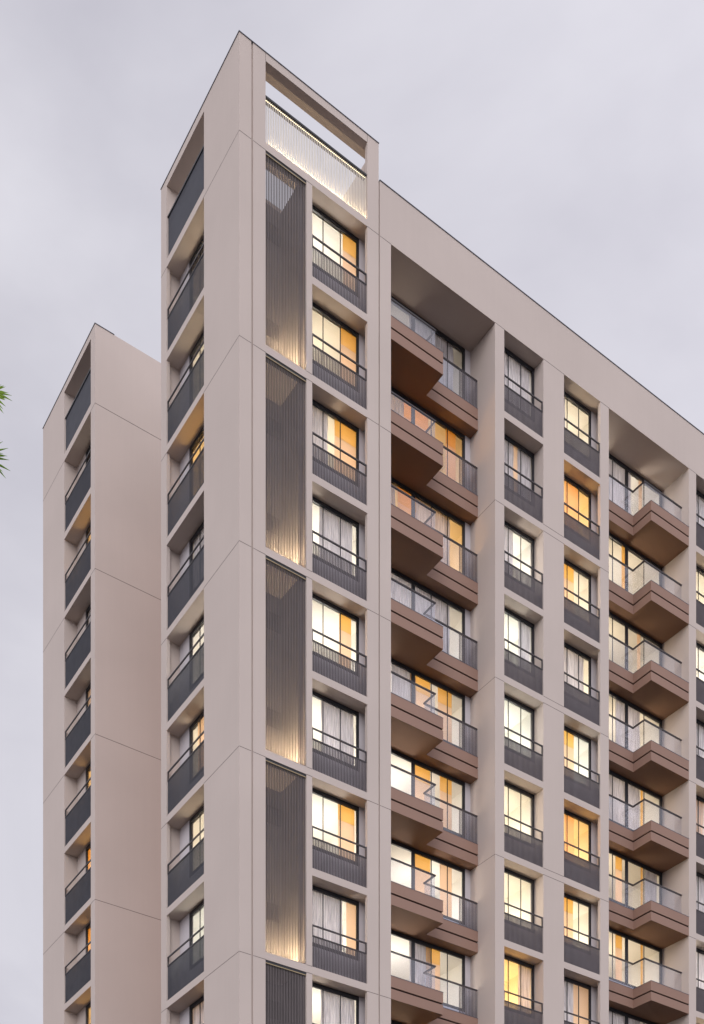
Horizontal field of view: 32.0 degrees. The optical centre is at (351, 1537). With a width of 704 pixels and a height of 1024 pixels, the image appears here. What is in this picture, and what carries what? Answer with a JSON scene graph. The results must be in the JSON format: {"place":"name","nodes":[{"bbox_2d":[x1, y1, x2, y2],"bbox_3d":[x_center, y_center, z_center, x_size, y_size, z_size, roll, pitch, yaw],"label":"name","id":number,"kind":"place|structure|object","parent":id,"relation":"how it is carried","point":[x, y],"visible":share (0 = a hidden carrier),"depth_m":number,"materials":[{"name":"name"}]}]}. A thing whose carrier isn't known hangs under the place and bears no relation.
{"place":"outdoors","nodes":[
{"label":"outdoors","id":0,"kind":"place"},
{"bbox_2d":[0,0,703,1023],"label":"sky","id":1,"kind":"structure","parent":0,"point":[560,142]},
{"bbox_3d":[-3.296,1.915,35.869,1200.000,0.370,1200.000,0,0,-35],"label":"ground","id":2,"kind":"structure","parent":0,"visible":0},
{"bbox_2d":[0,385,11,476],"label":"palm tree","id":3,"kind":"object","parent":2,"relation":"on","point":[2,394],"visible":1,"depth_m":13.96,"materials":[{"name":"green plant"}]},
{"bbox_2d":[42,323,160,1023],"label":"apartment building","id":4,"kind":"structure","parent":2,"relation":"on","point":[101,428],"depth_m":45.57,"materials":[{"name":"paint"}]},
{"bbox_2d":[86,444,90,463],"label":"window","id":5,"kind":"structure","parent":4,"relation":"in","point":[89,447],"depth_m":46.39,"materials":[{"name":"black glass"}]},
{"bbox_2d":[86,523,90,545],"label":"window","id":6,"kind":"structure","parent":4,"relation":"in","point":[89,528],"depth_m":46.40,"materials":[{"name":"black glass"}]},
{"bbox_2d":[86,603,90,626],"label":"window","id":7,"kind":"structure","parent":4,"relation":"in","point":[89,607],"depth_m":46.46,"materials":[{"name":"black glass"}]},
{"bbox_2d":[86,683,90,708],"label":"window","id":8,"kind":"structure","parent":4,"relation":"in","point":[89,687],"depth_m":46.46,"materials":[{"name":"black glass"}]},
{"bbox_2d":[86,763,90,789],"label":"window","id":9,"kind":"structure","parent":4,"relation":"in","point":[89,766],"depth_m":46.46,"materials":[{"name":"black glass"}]},
{"bbox_2d":[86,842,90,871],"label":"window","id":10,"kind":"structure","parent":4,"relation":"in","point":[88,847],"depth_m":46.46,"materials":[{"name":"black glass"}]},
{"bbox_2d":[86,922,90,952],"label":"window","id":11,"kind":"structure","parent":4,"relation":"in","point":[88,926],"depth_m":46.46,"materials":[{"name":"black metal"}]},
{"bbox_2d":[86,1002,90,1023],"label":"window","id":12,"kind":"structure","parent":4,"relation":"in","point":[88,1006],"depth_m":46.46,"materials":[{"name":"black metal"}]},
{"bbox_2d":[160,30,703,1023],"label":"apartment building","id":13,"kind":"structure","parent":2,"relation":"on","point":[454,814],"depth_m":39.87,"materials":[{"name":"paint"}]},
{"bbox_2d":[189,236,203,308],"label":"window","id":14,"kind":"structure","parent":13,"relation":"in","point":[202,241],"depth_m":39.40,"materials":[{"name":"black metal"}]},
{"bbox_2d":[189,331,203,404],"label":"window","id":15,"kind":"structure","parent":13,"relation":"in","point":[201,338],"depth_m":39.40,"materials":[{"name":"black metal"}]},
{"bbox_2d":[189,426,203,500],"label":"window","id":16,"kind":"structure","parent":13,"relation":"in","point":[201,432],"depth_m":39.45,"materials":[{"name":"black metal"}]},
{"bbox_2d":[189,521,203,595],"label":"window","id":17,"kind":"structure","parent":13,"relation":"in","point":[201,526],"depth_m":39.46,"materials":[{"name":"black metal"}]},
{"bbox_2d":[189,616,203,689],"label":"window","id":18,"kind":"structure","parent":13,"relation":"in","point":[201,621],"depth_m":39.46,"materials":[{"name":"black metal"}]},
{"bbox_2d":[189,711,203,782],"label":"window","id":19,"kind":"structure","parent":13,"relation":"in","point":[201,715],"depth_m":39.48,"materials":[{"name":"black metal"}]},
{"bbox_2d":[189,805,203,875],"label":"window","id":20,"kind":"structure","parent":13,"relation":"in","point":[201,810],"depth_m":39.48,"materials":[{"name":"black metal"}]},
{"bbox_2d":[189,900,203,969],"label":"window","id":21,"kind":"structure","parent":13,"relation":"in","point":[195,910],"depth_m":39.48,"materials":[{"name":"black metal"}]},
{"bbox_2d":[189,995,203,1023],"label":"window","id":22,"kind":"structure","parent":13,"relation":"in","point":[200,1000],"depth_m":39.34,"materials":[{"name":"black metal"}]},
{"bbox_2d":[193,1001,203,1023],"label":"curtain","id":23,"kind":"object","parent":13,"relation":"on","point":[196,1014],"visible":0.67,"depth_m":39.28,"materials":[{"name":"white fabric"}]},
{"bbox_2d":[194,529,203,576],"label":"curtain","id":24,"kind":"object","parent":13,"relation":"on","point":[196,541],"visible":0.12,"depth_m":39.20,"materials":[{"name":"white fabric"}]},
{"bbox_2d":[267,318,280,343],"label":"vent window","id":25,"kind":"structure","parent":13,"relation":"in","point":[267,318],"depth_m":37.99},
{"bbox_2d":[267,513,280,536],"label":"vent window","id":26,"kind":"structure","parent":13,"relation":"in","point":[267,513],"depth_m":37.99,"materials":[{"name":"grey metal"}]},
{"bbox_2d":[267,708,280,729],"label":"vent window","id":27,"kind":"structure","parent":13,"relation":"in","point":[267,708],"depth_m":37.99,"materials":[{"name":"grey metal"}]},
{"bbox_2d":[267,902,280,923],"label":"vent window","id":28,"kind":"structure","parent":13,"relation":"in","point":[267,902],"depth_m":37.99,"materials":[{"name":"grey metal"}]},
{"bbox_2d":[312,405,327,463],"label":"curtain","id":29,"kind":"object","parent":13,"relation":"on","point":[316,420],"visible":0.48,"depth_m":38.14,"materials":[{"name":"white fabric"}]},
{"bbox_2d":[312,890,341,950],"bbox_3d":[-0.825,-19.170,38.287,1.298,1.820,0.086,0,0,-35],"label":"curtain","id":30,"kind":"object","parent":13,"relation":"on","point":[331,914],"visible":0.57,"depth_m":38.32,"materials":[{"name":"white fabric"}]},
{"bbox_2d":[319,506,351,574],"bbox_3d":[-0.502,-31.170,38.513,1.256,1.820,0.086,0,0,-35],"label":"curtain","id":31,"kind":"object","parent":13,"relation":"on","point":[331,527],"visible":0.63,"depth_m":38.52,"materials":[{"name":"white fabric"}]},
{"bbox_2d":[312,205,358,296],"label":"window","id":32,"kind":"structure","parent":13,"relation":"in","point":[324,217],"depth_m":38.47,"materials":[{"name":"black metal"}]},
{"bbox_2d":[312,302,358,391],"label":"window","id":33,"kind":"structure","parent":13,"relation":"in","point":[324,313],"depth_m":38.47,"materials":[{"name":"black metal"}]},
{"bbox_2d":[312,399,358,486],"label":"window","id":34,"kind":"structure","parent":13,"relation":"in","point":[324,410],"depth_m":38.47,"materials":[{"name":"black metal"}]},
{"bbox_2d":[312,496,358,581],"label":"window","id":35,"kind":"structure","parent":13,"relation":"in","point":[324,506],"depth_m":38.47,"materials":[{"name":"black metal"}]},
{"bbox_2d":[312,593,358,675],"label":"window","id":36,"kind":"structure","parent":13,"relation":"in","point":[314,597],"depth_m":38.47,"materials":[{"name":"black metal"}]},
{"bbox_2d":[312,691,358,770],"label":"window","id":37,"kind":"structure","parent":13,"relation":"in","point":[324,699],"depth_m":38.47,"materials":[{"name":"black metal"}]},
{"bbox_2d":[312,788,358,865],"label":"window","id":38,"kind":"structure","parent":13,"relation":"in","point":[314,791],"depth_m":38.47,"materials":[{"name":"black metal"}]},
{"bbox_2d":[312,885,358,960],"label":"window","id":39,"kind":"structure","parent":13,"relation":"in","point":[324,892],"depth_m":38.47,"materials":[{"name":"black metal"}]},
{"bbox_2d":[312,982,358,1023],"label":"window","id":40,"kind":"structure","parent":13,"relation":"in","point":[314,985],"depth_m":38.43,"materials":[{"name":"black metal"}]},
{"bbox_2d":[321,700,353,764],"bbox_3d":[-0.455,-25.170,38.544,1.258,1.820,0.081,0,0,-35],"label":"curtain","id":41,"kind":"object","parent":13,"relation":"on","point":[331,720],"visible":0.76,"depth_m":38.56,"materials":[{"name":"white fabric"}]},
{"bbox_2d":[320,990,354,1023],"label":"curtain","id":42,"kind":"object","parent":13,"relation":"on","point":[331,1008],"visible":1,"depth_m":38.54,"materials":[{"name":"white fabric"}]},
{"bbox_2d":[391,483,394,504],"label":"curtain","id":43,"kind":"object","parent":13,"relation":"on","point":[393,496],"visible":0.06,"depth_m":40.83,"materials":[{"name":"white fabric"}]},
{"bbox_2d":[391,394,403,416],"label":"curtain","id":44,"kind":"object","parent":13,"relation":"on","point":[397,405],"visible":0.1,"depth_m":40.94,"materials":[{"name":"white fabric"}]},
{"bbox_2d":[391,573,410,607],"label":"curtain","id":45,"kind":"object","parent":13,"relation":"on","point":[401,594],"visible":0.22,"depth_m":41.05,"materials":[{"name":"white fabric"}]},
{"bbox_2d":[391,663,415,703],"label":"curtain","id":46,"kind":"object","parent":13,"relation":"on","point":[400,687],"visible":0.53,"depth_m":41.05,"materials":[{"name":"white fabric"}]},
{"bbox_2d":[409,941,430,987],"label":"curtain","id":47,"kind":"object","parent":13,"relation":"on","point":[420,968],"visible":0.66,"depth_m":41.51,"materials":[{"name":"white fabric"}]},
{"bbox_2d":[391,296,464,398],"bbox_3d":[2.190,-40.139,41.310,4.165,1.978,0.055,0,0,-35],"label":"window","id":48,"kind":"structure","parent":13,"relation":"in","point":[439,333],"depth_m":41.98,"materials":[{"name":"black metal"}]},
{"bbox_2d":[391,386,464,486],"bbox_3d":[2.190,-37.139,41.310,4.165,1.978,0.055,0,0,-35],"label":"window","id":49,"kind":"structure","parent":13,"relation":"in","point":[439,421],"depth_m":41.83,"materials":[{"name":"black metal"}]},
{"bbox_2d":[391,477,464,574],"bbox_3d":[2.190,-34.139,41.310,4.165,1.978,0.055,0,0,-35],"label":"window","id":50,"kind":"structure","parent":13,"relation":"in","point":[414,494],"depth_m":41.65,"materials":[{"name":"black metal"}]},
{"bbox_2d":[391,568,464,662],"bbox_3d":[2.190,-31.139,41.310,4.165,1.978,0.055,0,0,-35],"label":"window","id":51,"kind":"structure","parent":13,"relation":"in","point":[413,583],"depth_m":41.64,"materials":[{"name":"black metal"}]},
{"bbox_2d":[391,658,464,749],"bbox_3d":[2.190,-28.139,41.310,4.165,1.978,0.055,0,0,-35],"label":"window","id":52,"kind":"structure","parent":13,"relation":"in","point":[413,672],"depth_m":41.64,"materials":[{"name":"black metal"}]},
{"bbox_2d":[391,749,464,837],"bbox_3d":[2.190,-25.139,41.310,4.165,1.978,0.055,0,0,-35],"label":"window","id":53,"kind":"structure","parent":13,"relation":"in","point":[413,762],"depth_m":41.64,"materials":[{"name":"black metal"}]},
{"bbox_2d":[391,839,464,925],"bbox_3d":[2.174,-21.994,41.333,4.165,2.268,0.180,0,0,-35],"label":"window","id":54,"kind":"structure","parent":13,"relation":"in","point":[413,851],"depth_m":41.64,"materials":[{"name":"black metal"}]},
{"bbox_2d":[391,930,464,1013],"bbox_3d":[2.174,-18.994,41.333,4.165,2.268,0.180,0,0,-35],"label":"window","id":55,"kind":"structure","parent":13,"relation":"in","point":[413,940],"depth_m":41.66,"materials":[{"name":"black metal"}]},
{"bbox_2d":[409,315,452,390],"bbox_3d":[2.715,-40.120,41.794,1.937,1.920,0.092,0,0,-35],"label":"curtain","id":56,"kind":"object","parent":13,"relation":"on","point":[424,332],"visible":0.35,"depth_m":42.07,"materials":[{"name":"white fabric"}]},
{"bbox_2d":[415,587,449,653],"bbox_3d":[2.716,-31.120,41.794,1.606,1.920,0.088,0,0,-35],"label":"curtain","id":57,"kind":"object","parent":13,"relation":"on","point":[439,609],"visible":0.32,"depth_m":41.93,"materials":[{"name":"white fabric"}]},
{"bbox_2d":[416,498,449,565],"bbox_3d":[2.716,-34.120,41.794,1.606,1.920,0.094,0,0,-35],"label":"curtain","id":58,"kind":"object","parent":13,"relation":"on","point":[439,520],"visible":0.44,"depth_m":41.96,"materials":[{"name":"white fabric"}]},
{"bbox_2d":[504,526,512,564],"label":"curtain","id":59,"kind":"object","parent":13,"relation":"on","point":[510,543],"visible":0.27,"depth_m":42.66,"materials":[{"name":"white fabric"}]},
{"bbox_2d":[504,439,513,476],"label":"curtain","id":60,"kind":"object","parent":13,"relation":"on","point":[511,453],"visible":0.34,"depth_m":42.66,"materials":[{"name":"white fabric"}]},
{"bbox_2d":[504,353,529,408],"bbox_3d":[5.586,-40.170,42.761,1.694,1.820,0.083,0,0,-35],"label":"curtain","id":61,"kind":"object","parent":13,"relation":"on","point":[514,370],"visible":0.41,"depth_m":42.89,"materials":[{"name":"white fabric"}]},
{"bbox_2d":[504,347,533,419],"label":"window","id":62,"kind":"structure","parent":13,"relation":"in","point":[509,353],"depth_m":42.84,"materials":[{"name":"black metal"}]},
{"bbox_2d":[504,434,533,504],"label":"window","id":63,"kind":"structure","parent":13,"relation":"in","point":[507,438],"depth_m":42.84,"materials":[{"name":"black metal"}]},
{"bbox_2d":[504,521,533,589],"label":"window","id":64,"kind":"structure","parent":13,"relation":"in","point":[506,524],"depth_m":42.84,"materials":[{"name":"black metal"}]},
{"bbox_2d":[504,607,533,675],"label":"window","id":65,"kind":"structure","parent":13,"relation":"in","point":[510,613],"depth_m":42.84,"materials":[{"name":"black metal"}]},
{"bbox_2d":[504,694,533,760],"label":"window","id":66,"kind":"structure","parent":13,"relation":"in","point":[509,699],"depth_m":42.84,"materials":[{"name":"black metal"}]},
{"bbox_2d":[504,781,533,846],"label":"window","id":67,"kind":"structure","parent":13,"relation":"in","point":[506,784],"depth_m":42.84,"materials":[{"name":"black metal"}]},
{"bbox_2d":[504,868,533,931],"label":"window","id":68,"kind":"structure","parent":13,"relation":"in","point":[507,871],"depth_m":42.84,"materials":[{"name":"black metal"}]},
{"bbox_2d":[504,955,533,1017],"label":"window","id":69,"kind":"structure","parent":13,"relation":"in","point":[521,963],"depth_m":42.84,"materials":[{"name":"black metal"}]},
{"bbox_2d":[518,964,529,1010],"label":"curtain","id":70,"kind":"object","parent":13,"relation":"on","point":[525,981],"visible":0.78,"depth_m":43.09,"materials":[{"name":"beige fabric"}]},
{"bbox_2d":[517,448,530,496],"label":"curtain","id":71,"kind":"object","parent":13,"relation":"on","point":[525,464],"visible":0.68,"depth_m":43.08,"materials":[{"name":"white fabric"}]},
{"bbox_2d":[518,621,529,666],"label":"curtain","id":72,"kind":"object","parent":13,"relation":"on","point":[525,637],"visible":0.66,"depth_m":43.09,"materials":[{"name":"white fabric"}]},
{"bbox_2d":[564,981,572,1023],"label":"curtain","id":73,"kind":"object","parent":13,"relation":"on","point":[570,1000],"visible":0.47,"depth_m":44.32,"materials":[{"name":"white fabric"}]},
{"bbox_2d":[564,647,583,691],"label":"curtain","id":74,"kind":"object","parent":13,"relation":"on","point":[573,664],"visible":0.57,"depth_m":44.48,"materials":[{"name":"white fabric"}]},
{"bbox_2d":[564,391,590,445],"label":"window","id":75,"kind":"structure","parent":13,"relation":"in","point":[574,401],"depth_m":44.48,"materials":[{"name":"black metal"}]},
{"bbox_2d":[564,475,590,528],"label":"window","id":76,"kind":"structure","parent":13,"relation":"in","point":[568,480],"depth_m":44.48,"materials":[{"name":"black metal"}]},
{"bbox_2d":[564,558,590,611],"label":"window","id":77,"kind":"structure","parent":13,"relation":"in","point":[566,562],"depth_m":44.51,"materials":[{"name":"black metal"}]},
{"bbox_2d":[564,642,590,695],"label":"window","id":78,"kind":"structure","parent":13,"relation":"in","point":[579,653],"depth_m":44.51,"materials":[{"name":"black metal"}]},
{"bbox_2d":[564,726,590,778],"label":"window","id":79,"kind":"structure","parent":13,"relation":"in","point":[568,730],"depth_m":44.51,"materials":[{"name":"black metal"}]},
{"bbox_2d":[564,809,590,861],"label":"window","id":80,"kind":"structure","parent":13,"relation":"in","point":[566,812],"depth_m":44.52,"materials":[{"name":"black metal"}]},
{"bbox_2d":[564,893,590,945],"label":"window","id":81,"kind":"structure","parent":13,"relation":"in","point":[579,901],"depth_m":44.54,"materials":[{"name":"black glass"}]},
{"bbox_2d":[564,976,590,1023],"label":"window","id":82,"kind":"structure","parent":13,"relation":"in","point":[566,979],"depth_m":44.48,"materials":[{"name":"black glass"}]},
{"bbox_2d":[609,459,630,513],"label":"curtain","id":83,"kind":"object","parent":13,"relation":"on","point":[618,488],"visible":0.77,"depth_m":47.03,"materials":[{"name":"white fabric"}]},
{"bbox_2d":[609,774,639,829],"bbox_3d":[10.097,-28.120,46.946,2.628,1.920,0.093,0,0,-35],"label":"curtain","id":84,"kind":"object","parent":13,"relation":"on","point":[619,806],"visible":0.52,"depth_m":47.16,"materials":[{"name":"white fabric"}]},
{"bbox_2d":[609,1011,639,1023],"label":"curtain","id":85,"kind":"object","parent":13,"relation":"on","point":[618,1019],"visible":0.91,"depth_m":47.05,"materials":[{"name":"white fabric"}]},
{"bbox_2d":[615,699,639,751],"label":"curtain","id":86,"kind":"object","parent":13,"relation":"on","point":[634,733],"visible":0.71,"depth_m":47.34,"materials":[{"name":"white fabric"}]},
{"bbox_2d":[609,1007,656,1023],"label":"window","id":87,"kind":"structure","parent":13,"relation":"in","point":[627,1015],"depth_m":47.13,"materials":[{"name":"black glass"}]},
{"bbox_2d":[609,453,661,511],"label":"window","id":88,"kind":"structure","parent":13,"relation":"in","point":[627,469],"depth_m":47.13,"materials":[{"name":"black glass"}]},
{"bbox_2d":[609,532,661,590],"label":"window","id":89,"kind":"structure","parent":13,"relation":"in","point":[626,546],"depth_m":47.13,"materials":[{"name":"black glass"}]},
{"bbox_2d":[609,611,661,669],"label":"window","id":90,"kind":"structure","parent":13,"relation":"in","point":[627,625],"depth_m":47.13,"materials":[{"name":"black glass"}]},
{"bbox_2d":[609,691,661,748],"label":"window","id":91,"kind":"structure","parent":13,"relation":"in","point":[627,703],"depth_m":47.13,"materials":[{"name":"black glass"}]},
{"bbox_2d":[609,770,661,830],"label":"window","id":92,"kind":"structure","parent":13,"relation":"in","point":[627,781],"depth_m":47.13,"materials":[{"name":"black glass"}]},
{"bbox_2d":[609,849,661,909],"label":"window","id":93,"kind":"structure","parent":13,"relation":"in","point":[627,859],"depth_m":47.13,"materials":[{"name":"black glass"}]},
{"bbox_2d":[609,928,661,988],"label":"window","id":94,"kind":"structure","parent":13,"relation":"in","point":[627,937],"depth_m":47.13,"materials":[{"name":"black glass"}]},
{"bbox_2d":[645,870,656,902],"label":"curtain","id":95,"kind":"object","parent":13,"relation":"on","point":[650,891],"visible":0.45,"depth_m":48.04,"materials":[{"name":"white fabric"}]},
{"bbox_2d":[696,952,703,988],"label":"curtain","id":96,"kind":"object","parent":13,"relation":"on","point":[701,969],"visible":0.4,"depth_m":48.45,"materials":[{"name":"white fabric"}]},
{"bbox_2d":[696,876,703,911],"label":"curtain","id":97,"kind":"object","parent":13,"relation":"on","point":[701,892],"visible":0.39,"depth_m":48.45,"materials":[{"name":"white fabric"}]},
{"bbox_2d":[696,723,703,757],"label":"curtain","id":98,"kind":"object","parent":13,"relation":"on","point":[701,739],"visible":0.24,"depth_m":48.46,"materials":[{"name":"white fabric"}]},
{"bbox_2d":[696,494,703,526],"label":"curtain","id":99,"kind":"object","parent":13,"relation":"on","point":[701,509],"visible":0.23,"depth_m":48.46,"materials":[{"name":"white fabric"}]},
{"bbox_2d":[696,800,703,834],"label":"curtain","id":100,"kind":"object","parent":13,"relation":"on","point":[700,818],"visible":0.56,"depth_m":48.44,"materials":[{"name":"white fabric"}]},
{"bbox_2d":[696,489,703,522],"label":"window","id":101,"kind":"structure","parent":13,"relation":"in","point":[698,493],"depth_m":48.23,"materials":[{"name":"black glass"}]},
{"bbox_2d":[696,566,703,600],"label":"window","id":102,"kind":"structure","parent":13,"relation":"in","point":[698,569],"depth_m":48.23,"materials":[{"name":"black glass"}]},
{"bbox_2d":[696,642,703,677],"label":"window","id":103,"kind":"structure","parent":13,"relation":"in","point":[698,645],"depth_m":48.23,"materials":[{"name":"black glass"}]},
{"bbox_2d":[696,719,703,754],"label":"window","id":104,"kind":"structure","parent":13,"relation":"in","point":[698,722],"depth_m":48.23,"materials":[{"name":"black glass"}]},
{"bbox_2d":[696,795,703,832],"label":"window","id":105,"kind":"structure","parent":13,"relation":"in","point":[698,798],"depth_m":48.23,"materials":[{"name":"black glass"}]},
{"bbox_2d":[696,871,703,909],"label":"window","id":106,"kind":"structure","parent":13,"relation":"in","point":[698,874],"depth_m":48.23,"materials":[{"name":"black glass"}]},
{"bbox_2d":[696,948,703,986],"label":"window","id":107,"kind":"structure","parent":13,"relation":"in","point":[698,951],"depth_m":48.23,"materials":[{"name":"black glass"}]}
]}

